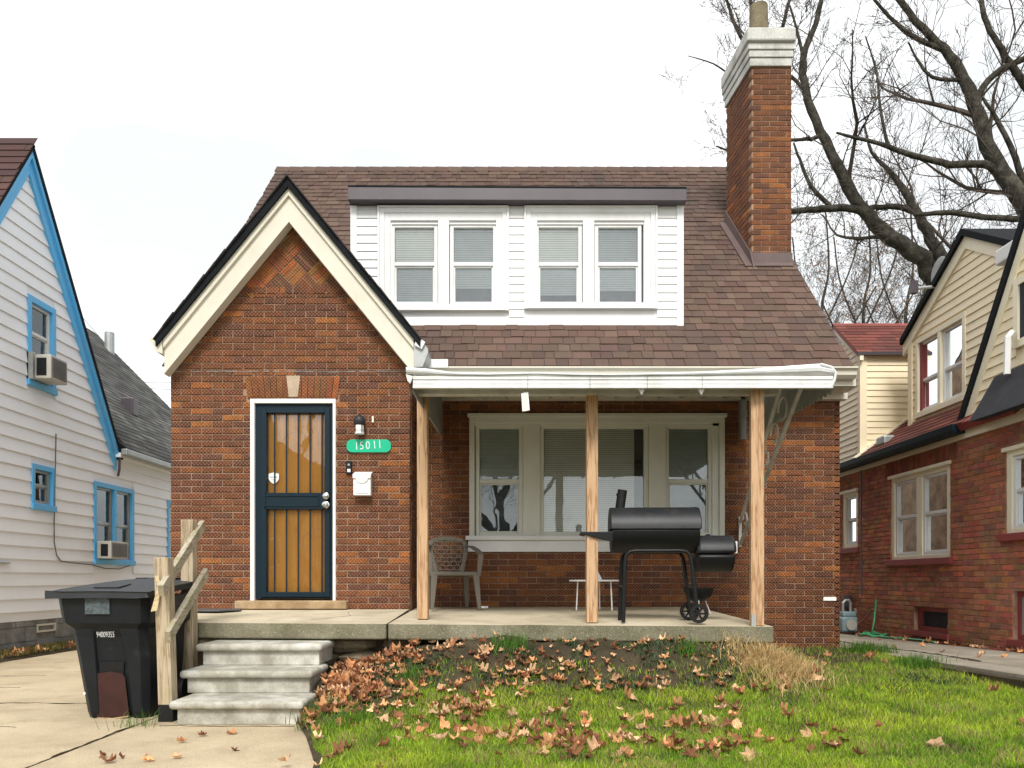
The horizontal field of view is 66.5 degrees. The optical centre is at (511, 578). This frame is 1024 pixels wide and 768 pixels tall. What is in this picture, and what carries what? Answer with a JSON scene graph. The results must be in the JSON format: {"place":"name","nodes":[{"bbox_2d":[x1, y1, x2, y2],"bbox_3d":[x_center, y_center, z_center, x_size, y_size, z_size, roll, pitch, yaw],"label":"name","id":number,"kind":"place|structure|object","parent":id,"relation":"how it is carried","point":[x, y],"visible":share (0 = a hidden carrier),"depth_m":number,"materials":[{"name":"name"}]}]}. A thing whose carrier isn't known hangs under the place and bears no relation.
{"place":"outdoors","nodes":[
{"label":"outdoors","id":0,"kind":"place"},
{"bbox_2d":[0,650,313,767],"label":"driveway","id":1,"kind":"structure","parent":0,"point":[42,729],"depth_m":5.04,"materials":[{"name":"concrete"}]},
{"bbox_2d":[0,646,76,662],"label":"planting strip","id":2,"kind":"object","parent":1,"relation":"on","point":[31,655],"depth_m":10.32,"materials":[{"name":"soil"}]},
{"bbox_2d":[0,638,75,658],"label":"foundation weeds","id":3,"kind":"object","parent":2,"relation":"on","point":[52,646],"visible":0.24,"depth_m":10.49,"materials":[{"name":"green plant"}]},
{"bbox_2d":[45,578,191,718],"bbox_3d":[-2.955,0.509,6.045,0.744,1.038,1.001,0,0,0],"label":"trash cart","id":4,"kind":"object","parent":1,"relation":"on","point":[112,624],"visible":0.84,"depth_m":5.68,"materials":[{"name":"plastic"}]},
{"bbox_2d":[154,520,208,721],"bbox_3d":[-2.558,0.264,6.013,0.172,1.513,1.252,0,0,-9],"label":"wooden handrail","id":5,"kind":"object","parent":1,"relation":"on","point":[169,621],"visible":0.86,"depth_m":5.62,"materials":[{"name":"brown wood"}]},
{"bbox_2d":[151,575,159,611],"bbox_3d":[-2.516,0.104,5.519,0.068,0.256,0.026,0,0,-10],"label":"wooden rail piece","id":6,"kind":"object","parent":5,"relation":"hanging from","point":[155,603],"visible":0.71,"depth_m":5.52,"materials":[{"name":"wood"}]},
{"bbox_2d":[169,639,334,724],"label":"concrete steps","id":7,"kind":"structure","parent":1,"relation":"on","point":[253,682],"depth_m":5.80,"materials":[{"name":"concrete"}]},
{"bbox_2d":[198,607,772,672],"bbox_3d":[-0.690,0.697,7.425,5.520,0.769,2.530,0,0,0],"label":"concrete porch","id":8,"kind":"object","parent":1,"relation":"on","point":[357,633],"visible":0.3,"depth_m":6.48,"materials":[{"name":"concrete"}]},
{"bbox_2d":[198,608,241,611],"bbox_3d":[-2.960,0.307,7.680,0.579,0.014,0.439,0,0,0],"label":"doormat","id":9,"kind":"object","parent":8,"relation":"on","point":[209,610],"visible":0.6,"depth_m":7.62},
{"bbox_2d":[417,397,428,618],"bbox_3d":[-0.782,-0.669,6.860,0.094,2.045,0.094,0,0,2],"label":"porch post","id":10,"kind":"object","parent":8,"relation":"on","point":[423,513],"visible":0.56,"depth_m":6.81,"materials":[{"name":"brown wood"}]},
{"bbox_2d":[429,536,483,609],"bbox_3d":[-0.637,-0.073,8.196,0.604,0.771,0.551,0,0,-15],"label":"resin chair","id":11,"kind":"object","parent":8,"relation":"on","point":[435,574],"visible":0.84,"depth_m":8.32,"materials":[{"name":"plastic"}]},
{"bbox_2d":[586,395,597,622],"bbox_3d":[0.667,-0.633,6.520,0.094,1.997,0.094,0,0,-1],"label":"porch post","id":12,"kind":"object","parent":8,"relation":"on","point":[592,507],"visible":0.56,"depth_m":6.47,"materials":[{"name":"brown wood"}]},
{"bbox_2d":[569,580,618,610],"bbox_3d":[0.839,0.163,7.900,0.524,0.306,0.521,0,0,0],"label":"side table","id":13,"kind":"object","parent":8,"relation":"on","point":[599,581],"visible":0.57,"depth_m":7.77,"materials":[{"name":"white plastic"}]},
{"bbox_2d":[579,489,736,622],"bbox_3d":[1.231,-0.199,6.586,1.310,1.121,0.498,0,0,3],"label":"smoker grill","id":14,"kind":"object","parent":8,"relation":"on","point":[656,530],"visible":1,"depth_m":6.44,"materials":[{"name":"black metal"}]},
{"bbox_2d":[683,586,713,613],"bbox_3d":[1.757,0.206,7.350,0.284,0.264,0.281,0,0,0],"label":"kettle grill","id":15,"kind":"object","parent":8,"relation":"on","point":[704,594],"visible":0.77,"depth_m":7.25,"materials":[{"name":"black metal"}]},
{"bbox_2d":[749,389,763,625],"bbox_3d":[1.961,-0.604,6.249,0.102,1.962,0.124,0,0,9],"label":"porch post","id":16,"kind":"object","parent":8,"relation":"on","point":[756,507],"visible":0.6,"depth_m":6.21,"materials":[{"name":"brown wood"}]},
{"bbox_2d":[0,613,980,767],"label":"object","id":17,"kind":"structure","parent":0,"point":[67,751],"depth_m":5.38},
{"bbox_2d":[0,0,1023,407],"label":"sky","id":18,"kind":"structure","parent":0,"point":[160,127],"materials":[{"name":"white"}]},
{"bbox_2d":[93,626,1023,767],"bbox_3d":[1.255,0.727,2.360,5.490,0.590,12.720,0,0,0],"label":"lawn","id":19,"kind":"structure","parent":0,"point":[604,647],"depth_m":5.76,"materials":[{"name":"plant"}]},
{"bbox_2d":[333,740,344,754],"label":"fallen leaf","id":20,"kind":"object","parent":19,"relation":"on","point":[336,748],"visible":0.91,"depth_m":4.29,"materials":[{"name":"plant"}]},
{"bbox_2d":[363,681,371,692],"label":"fallen leaf","id":21,"kind":"object","parent":19,"relation":"on","point":[367,687],"visible":0.87,"depth_m":5.40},
{"bbox_2d":[377,712,388,721],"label":"fallen leaf","id":22,"kind":"object","parent":19,"relation":"on","point":[385,717],"visible":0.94,"depth_m":4.96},
{"bbox_2d":[391,717,403,728],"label":"fallen leaf","id":23,"kind":"object","parent":19,"relation":"on","point":[398,725],"visible":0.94,"depth_m":4.77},
{"bbox_2d":[394,710,405,717],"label":"fallen leaf","id":24,"kind":"object","parent":19,"relation":"on","point":[400,714],"visible":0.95,"depth_m":5.03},
{"bbox_2d":[396,659,407,668],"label":"fallen leaf","id":25,"kind":"object","parent":19,"relation":"on","point":[400,665],"visible":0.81,"depth_m":5.93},
{"bbox_2d":[407,679,414,690],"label":"fallen leaf","id":26,"kind":"object","parent":19,"relation":"on","point":[410,687],"visible":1,"depth_m":5.41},
{"bbox_2d":[415,725,426,732],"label":"fallen leaf","id":27,"kind":"object","parent":19,"relation":"on","point":[418,727],"visible":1,"depth_m":4.66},
{"bbox_2d":[434,731,448,741],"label":"fallen leaf","id":28,"kind":"object","parent":19,"relation":"on","point":[441,736],"visible":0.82,"depth_m":4.47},
{"bbox_2d":[452,721,461,731],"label":"fallen leaf","id":29,"kind":"object","parent":19,"relation":"on","point":[455,727],"visible":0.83,"depth_m":4.71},
{"bbox_2d":[471,705,482,715],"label":"fallen leaf","id":30,"kind":"object","parent":19,"relation":"on","point":[473,713],"visible":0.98,"depth_m":4.99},
{"bbox_2d":[474,732,488,745],"bbox_3d":[-0.175,0.909,4.395,0.088,0.081,0.056,0,0,25],"label":"fallen leaf","id":31,"kind":"object","parent":19,"relation":"on","point":[478,739],"visible":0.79,"depth_m":4.39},
{"bbox_2d":[479,661,488,671],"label":"fallen leaf","id":32,"kind":"object","parent":19,"relation":"on","point":[483,668],"visible":1,"depth_m":5.71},
{"bbox_2d":[481,644,489,654],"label":"fallen leaf","id":33,"kind":"object","parent":19,"relation":"on","point":[486,650],"visible":1,"depth_m":5.96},
{"bbox_2d":[495,729,509,739],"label":"fallen leaf","id":34,"kind":"object","parent":19,"relation":"on","point":[502,734],"visible":0.88,"depth_m":4.46,"materials":[{"name":"plant"}]},
{"bbox_2d":[508,706,516,716],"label":"fallen leaf","id":35,"kind":"object","parent":19,"relation":"on","point":[513,713],"visible":0.98,"depth_m":5.00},
{"bbox_2d":[4,630,1023,767],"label":"leaf litter","id":36,"kind":"object","parent":19,"relation":"on","point":[573,739],"visible":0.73,"depth_m":5.38,"materials":[{"name":"plant"}]},
{"bbox_2d":[315,695,329,707],"bbox_3d":[-1.288,0.837,5.322,0.109,0.066,0.097,-38,-33,17],"label":"fallen leaf","id":37,"kind":"object","parent":36,"relation":"on","point":[322,702],"visible":0.79,"depth_m":5.31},
{"bbox_2d":[522,677,532,685],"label":"fallen leaf","id":38,"kind":"object","parent":19,"relation":"on","point":[527,682],"visible":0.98,"depth_m":5.52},
{"bbox_2d":[530,663,536,673],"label":"fallen leaf","id":39,"kind":"object","parent":19,"relation":"on","point":[532,667],"visible":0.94,"depth_m":5.72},
{"bbox_2d":[536,745,548,754],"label":"fallen leaf","id":40,"kind":"object","parent":19,"relation":"on","point":[543,750],"visible":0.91,"depth_m":4.19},
{"bbox_2d":[538,732,554,744],"bbox_3d":[0.197,0.900,4.397,0.094,0.106,0.064,2,43,-40],"label":"fallen leaf","id":41,"kind":"object","parent":19,"relation":"on","point":[547,738],"visible":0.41,"depth_m":4.38,"materials":[{"name":"plant"}]},
{"bbox_2d":[544,706,553,713],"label":"fallen leaf","id":42,"kind":"object","parent":19,"relation":"on","point":[550,709],"visible":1,"depth_m":5.07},
{"bbox_2d":[566,742,582,755],"bbox_3d":[0.330,0.905,4.157,0.074,0.062,0.084,18,14,-45],"label":"fallen leaf","id":43,"kind":"object","parent":19,"relation":"on","point":[573,751],"visible":0.99,"depth_m":4.16,"materials":[{"name":"plant"}]},
{"bbox_2d":[577,731,587,744],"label":"fallen leaf","id":44,"kind":"object","parent":19,"relation":"on","point":[581,739],"visible":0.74,"depth_m":4.37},
{"bbox_2d":[587,735,600,749],"bbox_3d":[0.449,0.897,4.258,0.071,0.090,0.056,0,0,25],"label":"fallen leaf","id":45,"kind":"object","parent":19,"relation":"on","point":[592,743],"visible":0.95,"depth_m":4.27,"materials":[{"name":"plant"}]},
{"bbox_2d":[593,684,603,691],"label":"fallen leaf","id":46,"kind":"object","parent":19,"relation":"on","point":[597,689],"visible":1,"depth_m":5.47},
{"bbox_2d":[596,739,606,746],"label":"fallen leaf","id":47,"kind":"object","parent":19,"relation":"on","point":[604,743],"visible":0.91,"depth_m":4.31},
{"bbox_2d":[611,735,621,742],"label":"fallen leaf","id":48,"kind":"object","parent":19,"relation":"on","point":[618,740],"visible":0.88,"depth_m":4.43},
{"bbox_2d":[624,685,633,699],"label":"fallen leaf","id":49,"kind":"object","parent":19,"relation":"on","point":[628,693],"visible":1,"depth_m":5.33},
{"bbox_2d":[643,709,654,719],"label":"fallen leaf","id":50,"kind":"object","parent":19,"relation":"on","point":[648,716],"visible":1,"depth_m":4.92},
{"bbox_2d":[353,634,980,694],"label":"weeds","id":51,"kind":"object","parent":19,"relation":"on","point":[584,648],"visible":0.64,"depth_m":5.86,"materials":[{"name":"brown plant"}]},
{"bbox_2d":[668,737,683,749],"bbox_3d":[0.892,0.889,4.218,0.076,0.077,0.094,0,0,-9],"label":"fallen leaf","id":52,"kind":"object","parent":19,"relation":"on","point":[671,742],"visible":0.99,"depth_m":4.21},
{"bbox_2d":[673,696,683,704],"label":"fallen leaf","id":53,"kind":"object","parent":19,"relation":"on","point":[677,701],"visible":1,"depth_m":5.21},
{"bbox_2d":[681,719,690,729],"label":"fallen leaf","id":54,"kind":"object","parent":19,"relation":"on","point":[685,723],"visible":0.93,"depth_m":4.75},
{"bbox_2d":[682,747,696,757],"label":"fallen leaf","id":55,"kind":"object","parent":19,"relation":"on","point":[688,751],"visible":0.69,"depth_m":4.10,"materials":[{"name":"plant"}]},
{"bbox_2d":[687,710,698,723],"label":"fallen leaf","id":56,"kind":"object","parent":19,"relation":"on","point":[695,718],"visible":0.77,"depth_m":4.85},
{"bbox_2d":[723,738,737,747],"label":"fallen leaf","id":57,"kind":"object","parent":19,"relation":"on","point":[728,743],"visible":0.85,"depth_m":4.22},
{"bbox_2d":[740,745,754,760],"bbox_3d":[1.212,0.900,4.027,0.070,0.039,0.095,-36,39,4],"label":"fallen leaf","id":58,"kind":"object","parent":19,"relation":"on","point":[747,751],"visible":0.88,"depth_m":4.03,"materials":[{"name":"plant"}]},
{"bbox_2d":[700,628,865,697],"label":"dry grass","id":59,"kind":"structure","parent":19,"relation":"on","point":[775,655],"depth_m":5.79,"materials":[{"name":"plant"}]},
{"bbox_2d":[779,701,787,709],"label":"fallen leaf","id":60,"kind":"object","parent":19,"relation":"on","point":[782,706],"visible":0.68,"depth_m":5.12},
{"bbox_2d":[781,708,794,717],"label":"fallen leaf","id":61,"kind":"object","parent":19,"relation":"on","point":[788,714],"visible":0.94,"depth_m":4.97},
{"bbox_2d":[800,725,812,736],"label":"fallen leaf","id":62,"kind":"object","parent":19,"relation":"on","point":[807,729],"visible":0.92,"depth_m":4.56,"materials":[{"name":"plant"}]},
{"bbox_2d":[805,743,815,751],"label":"fallen leaf","id":63,"kind":"object","parent":19,"relation":"on","point":[812,748],"visible":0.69,"depth_m":4.26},
{"bbox_2d":[852,746,865,754],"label":"fallen leaf","id":64,"kind":"object","parent":19,"relation":"on","point":[858,751],"visible":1,"depth_m":4.13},
{"bbox_2d":[926,737,944,747],"bbox_3d":[2.281,0.884,4.193,0.088,0.114,0.043,-24,21,50],"label":"fallen leaf","id":65,"kind":"object","parent":19,"relation":"on","point":[937,741],"visible":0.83,"depth_m":4.18,"materials":[{"name":"plant"}]},
{"bbox_2d":[988,683,1001,690],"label":"fallen leaf","id":66,"kind":"object","parent":19,"relation":"on","point":[992,687],"visible":0.95,"depth_m":5.50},
{"bbox_2d":[840,634,1023,689],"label":"side path","id":67,"kind":"structure","parent":0,"point":[997,667],"depth_m":7.36,"materials":[{"name":"concrete"}]},
{"bbox_2d":[858,599,935,642],"bbox_3d":[5.319,0.579,10.755,0.378,0.540,2.008,0,0,0],"label":"garden hose","id":68,"kind":"object","parent":67,"relation":"on","point":[877,634],"visible":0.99,"depth_m":11.35,"materials":[{"name":"rubber"}]},
{"label":"fallen leaf","id":69,"kind":"object","parent":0,"visible":0},
{"bbox_2d":[672,713,682,727],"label":"fallen leaf","id":70,"kind":"object","parent":69,"relation":"on","point":[675,720],"visible":0.95,"depth_m":4.80,"materials":[{"name":"plant"}]},
{"bbox_3d":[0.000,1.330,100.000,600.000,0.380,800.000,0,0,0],"label":"ground","id":71,"kind":"structure","parent":0,"visible":0},
{"bbox_2d":[0,138,170,650],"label":"white house","id":72,"kind":"structure","parent":71,"relation":"on","point":[104,414],"depth_m":11.28,"materials":[{"name":"wood"}]},
{"bbox_2d":[32,304,49,385],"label":"window","id":73,"kind":"structure","parent":72,"relation":"in","point":[40,318],"depth_m":11.00,"materials":[{"name":"glass"}]},
{"bbox_2d":[35,470,48,504],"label":"window","id":74,"kind":"structure","parent":72,"relation":"in","point":[41,477],"depth_m":11.02,"materials":[{"name":"white glass"}]},
{"bbox_2d":[26,351,66,384],"bbox_3d":[-6.495,-2.905,10.830,0.410,0.370,0.460,0,0,0],"label":"air conditioner","id":75,"kind":"object","parent":72,"relation":"attached to","point":[48,369],"visible":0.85,"depth_m":10.66,"materials":[{"name":"metal"}]},
{"bbox_2d":[54,434,130,568],"bbox_3d":[-6.570,-1.123,12.312,0.015,1.936,2.245,0,0,0],"label":"wall cable","id":76,"kind":"object","parent":72,"relation":"attached to","point":[54,519],"depth_m":11.23,"materials":[{"name":"plastic"}]},
{"bbox_2d":[97,487,111,540],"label":"window","id":77,"kind":"structure","parent":72,"relation":"in","point":[104,496],"depth_m":12.73,"materials":[{"name":"grey glass"}]},
{"bbox_2d":[97,541,127,558],"bbox_3d":[-6.520,-0.460,12.627,0.360,0.280,0.546,0,0,0],"label":"air conditioner","id":78,"kind":"object","parent":72,"relation":"attached to","point":[111,550],"visible":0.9,"depth_m":12.39,"materials":[{"name":"metal"}]},
{"bbox_2d":[117,491,129,559],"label":"window","id":79,"kind":"structure","parent":72,"relation":"in","point":[123,499],"depth_m":13.35,"materials":[{"name":"grey glass"}]},
{"bbox_2d":[170,505,170,554],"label":"window","id":80,"kind":"structure","parent":72,"relation":"in","point":[170,505],"depth_m":15.19,"materials":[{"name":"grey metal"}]},
{"bbox_2d":[149,0,857,647],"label":"brick house","id":81,"kind":"structure","parent":71,"relation":"on","point":[315,312],"depth_m":8.70,"materials":[{"name":"brick"}]},
{"bbox_2d":[256,404,332,598],"bbox_3d":[-2.230,-0.800,8.002,0.809,2.013,0.145,0,0,0],"label":"security door","id":82,"kind":"structure","parent":81,"relation":"in","point":[265,501],"depth_m":8.01,"materials":[{"name":"black paint"}]},
{"bbox_2d":[268,414,323,591],"bbox_3d":[-2.231,-0.797,8.102,0.813,2.019,0.035,0,0,0],"label":"inner door","id":83,"kind":"structure","parent":81,"relation":"in","point":[280,419],"depth_m":8.09,"materials":[{"name":"wood"}]},
{"bbox_2d":[346,461,351,473],"bbox_3d":[-1.669,-1.138,7.984,0.059,0.131,0.041,0,0,0],"label":"doorbell","id":84,"kind":"object","parent":81,"relation":"attached to","point":[348,467],"visible":1,"depth_m":7.97,"materials":[{"name":"black plastic"}]},
{"bbox_2d":[354,415,364,434],"bbox_3d":[-1.549,-1.567,7.930,0.120,0.195,0.139,0,0,0],"label":"wall lamp","id":85,"kind":"object","parent":81,"relation":"attached to","point":[359,422],"visible":1,"depth_m":7.88,"materials":[{"name":"black metal"}]},
{"bbox_2d":[353,472,372,495],"bbox_3d":[-1.520,-0.970,7.941,0.184,0.250,0.113,0,0,0],"label":"mailbox","id":86,"kind":"object","parent":81,"relation":"attached to","point":[362,483],"visible":1,"depth_m":7.89,"materials":[{"name":"white plastic"}]},
{"bbox_2d":[347,440,390,451],"bbox_3d":[-1.465,-1.359,7.984,0.455,0.131,0.016,0,0,0],"label":"house number sign","id":87,"kind":"object","parent":81,"relation":"attached to","point":[368,445],"visible":1,"depth_m":7.98,"materials":[{"name":"metal"}]},
{"bbox_2d":[392,225,437,303],"bbox_3d":[-1.118,-3.593,9.061,0.776,1.144,0.250,0,0,0],"label":"window","id":88,"kind":"structure","parent":81,"relation":"in","point":[414,247],"depth_m":8.99,"materials":[{"name":"glass"}]},
{"bbox_2d":[450,225,495,303],"bbox_3d":[-0.442,-3.593,9.061,0.776,1.144,0.250,0,0,0],"label":"window","id":89,"kind":"structure","parent":81,"relation":"in","point":[472,247],"depth_m":8.99,"materials":[{"name":"glass"}]},
{"bbox_2d":[475,426,522,535],"bbox_3d":[-0.143,-1.094,8.830,0.770,1.451,0.250,0,0,0],"label":"window","id":90,"kind":"structure","parent":81,"relation":"in","point":[498,449],"depth_m":8.76,"materials":[{"name":"white glass"}]},
{"bbox_2d":[537,225,581,302],"bbox_3d":[0.533,-3.593,9.061,0.776,1.144,0.250,0,0,0],"label":"window","id":91,"kind":"structure","parent":81,"relation":"in","point":[559,247],"depth_m":8.99,"materials":[{"name":"glass"}]},
{"bbox_2d":[540,426,647,535],"bbox_3d":[0.914,-1.101,8.740,1.217,1.251,0.070,0,0,0],"label":"window","id":92,"kind":"structure","parent":81,"relation":"in","point":[645,428],"depth_m":8.70,"materials":[{"name":"white wood"}]},
{"bbox_2d":[594,225,641,302],"bbox_3d":[1.216,-3.593,9.061,0.776,1.144,0.250,0,0,0],"label":"window","id":93,"kind":"structure","parent":81,"relation":"in","point":[617,248],"depth_m":8.99,"materials":[{"name":"glass"}]},
{"bbox_2d":[406,363,836,546],"bbox_3d":[0.894,-1.226,7.386,3.457,1.742,2.608,0,0,0],"label":"porch awning","id":94,"kind":"object","parent":81,"relation":"attached to","point":[787,397],"visible":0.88,"depth_m":6.10,"materials":[{"name":"grey metal"}]},
{"bbox_2d":[521,389,529,411],"bbox_3d":[0.105,-1.411,6.139,0.067,0.192,0.026,0,0,0],"label":"hanging plaque","id":95,"kind":"object","parent":94,"relation":"hanging from","point":[525,400],"visible":1,"depth_m":6.13,"materials":[{"name":"white plastic"}]},
{"bbox_2d":[666,426,711,535],"bbox_3d":[1.971,-1.094,8.830,0.770,1.451,0.250,0,0,0],"label":"window","id":96,"kind":"structure","parent":81,"relation":"in","point":[688,448],"depth_m":8.76,"materials":[{"name":"white glass"}]},
{"bbox_2d":[823,597,835,600],"bbox_3d":[3.541,0.224,8.697,0.143,0.041,0.016,0,0,0],"label":"wall label","id":97,"kind":"object","parent":81,"relation":"attached to","point":[829,598],"depth_m":8.69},
{"bbox_2d":[658,0,870,226],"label":"bare tree","id":98,"kind":"object","parent":71,"relation":"on","point":[733,19],"visible":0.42,"depth_m":19.39,"materials":[{"name":"grey plant"}]},
{"bbox_2d":[792,168,909,324],"bbox_3d":[11.460,-7.477,28.714,5.941,16.529,5.550,0,0,-40],"label":"bare tree","id":99,"kind":"object","parent":71,"relation":"on","point":[824,290],"visible":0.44,"depth_m":28.95,"materials":[{"name":"grey plant"}]},
{"bbox_2d":[791,168,931,322],"bbox_3d":[14.289,-7.703,31.180,6.326,17.083,4.968,0,0,26],"label":"bare tree","id":100,"kind":"object","parent":71,"relation":"on","point":[863,320],"visible":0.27,"depth_m":30.96,"materials":[{"name":"grey plant"}]},
{"bbox_2d":[726,0,1022,322],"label":"bare tree","id":101,"kind":"object","parent":71,"relation":"on","point":[923,259],"visible":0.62,"depth_m":18.90,"materials":[{"name":"grey plant"}]},
{"bbox_2d":[830,138,963,322],"bbox_3d":[14.623,-7.377,27.795,5.968,16.292,5.361,0,0,26],"label":"bare tree","id":102,"kind":"object","parent":71,"relation":"on","point":[912,274],"visible":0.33,"depth_m":27.96,"materials":[{"name":"grey plant"}]},
{"bbox_2d":[791,0,1023,281],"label":"bare tree","id":103,"kind":"object","parent":71,"relation":"on","point":[1007,179],"visible":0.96,"depth_m":15.47,"materials":[{"name":"grey plant"}]},
{"bbox_2d":[831,206,1023,652],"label":"red brick house","id":104,"kind":"structure","parent":71,"relation":"on","point":[932,427],"depth_m":10.26,"materials":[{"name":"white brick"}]},
{"bbox_2d":[840,595,857,631],"bbox_3d":[5.440,0.559,12.550,0.360,0.590,0.300,0,0,0],"label":"gas meter","id":105,"kind":"object","parent":104,"relation":"attached to","point":[848,621],"visible":0.8,"depth_m":12.44,"materials":[{"name":"paint"}]},
{"bbox_2d":[847,496,855,544],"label":"window","id":106,"kind":"structure","parent":104,"relation":"in","point":[851,501],"depth_m":12.79,"materials":[{"name":"glass"}]},
{"bbox_2d":[860,470,862,595],"bbox_3d":[5.445,-0.713,12.164,0.031,1.959,0.045,0,0,0],"label":"drain pipe","id":107,"kind":"object","parent":104,"relation":"attached to","point":[861,529],"visible":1,"depth_m":12.16,"materials":[{"name":"brown metal"}]},
{"bbox_2d":[896,478,916,555],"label":"window","id":108,"kind":"structure","parent":104,"relation":"in","point":[906,491],"depth_m":11.00,"materials":[{"name":"glass"}]},
{"bbox_2d":[910,256,944,294],"bbox_3d":[5.802,-4.157,10.900,0.455,0.661,0.450,0,0,0],"label":"satellite dish","id":109,"kind":"object","parent":104,"relation":"attached to","point":[914,288],"visible":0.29,"depth_m":10.89,"materials":[{"name":"grey metal"}]},
{"bbox_2d":[923,335,936,409],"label":"window","id":110,"kind":"structure","parent":104,"relation":"in","point":[930,380],"depth_m":11.17,"materials":[{"name":"glass"}]},
{"bbox_2d":[923,470,946,554],"bbox_3d":[5.570,-0.850,10.195,0.070,1.060,0.610,0,0,0],"label":"window","id":111,"kind":"structure","parent":104,"relation":"in","point":[934,485],"depth_m":10.26,"materials":[{"name":"glass"}]},
{"bbox_2d":[943,320,961,401],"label":"window","id":112,"kind":"structure","parent":104,"relation":"in","point":[952,336],"depth_m":10.62,"materials":[{"name":"glass"}]},
{"bbox_2d":[1014,454,1023,528],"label":"window","id":113,"kind":"structure","parent":104,"relation":"in","point":[1018,460],"depth_m":8.55,"materials":[{"name":"glass"}]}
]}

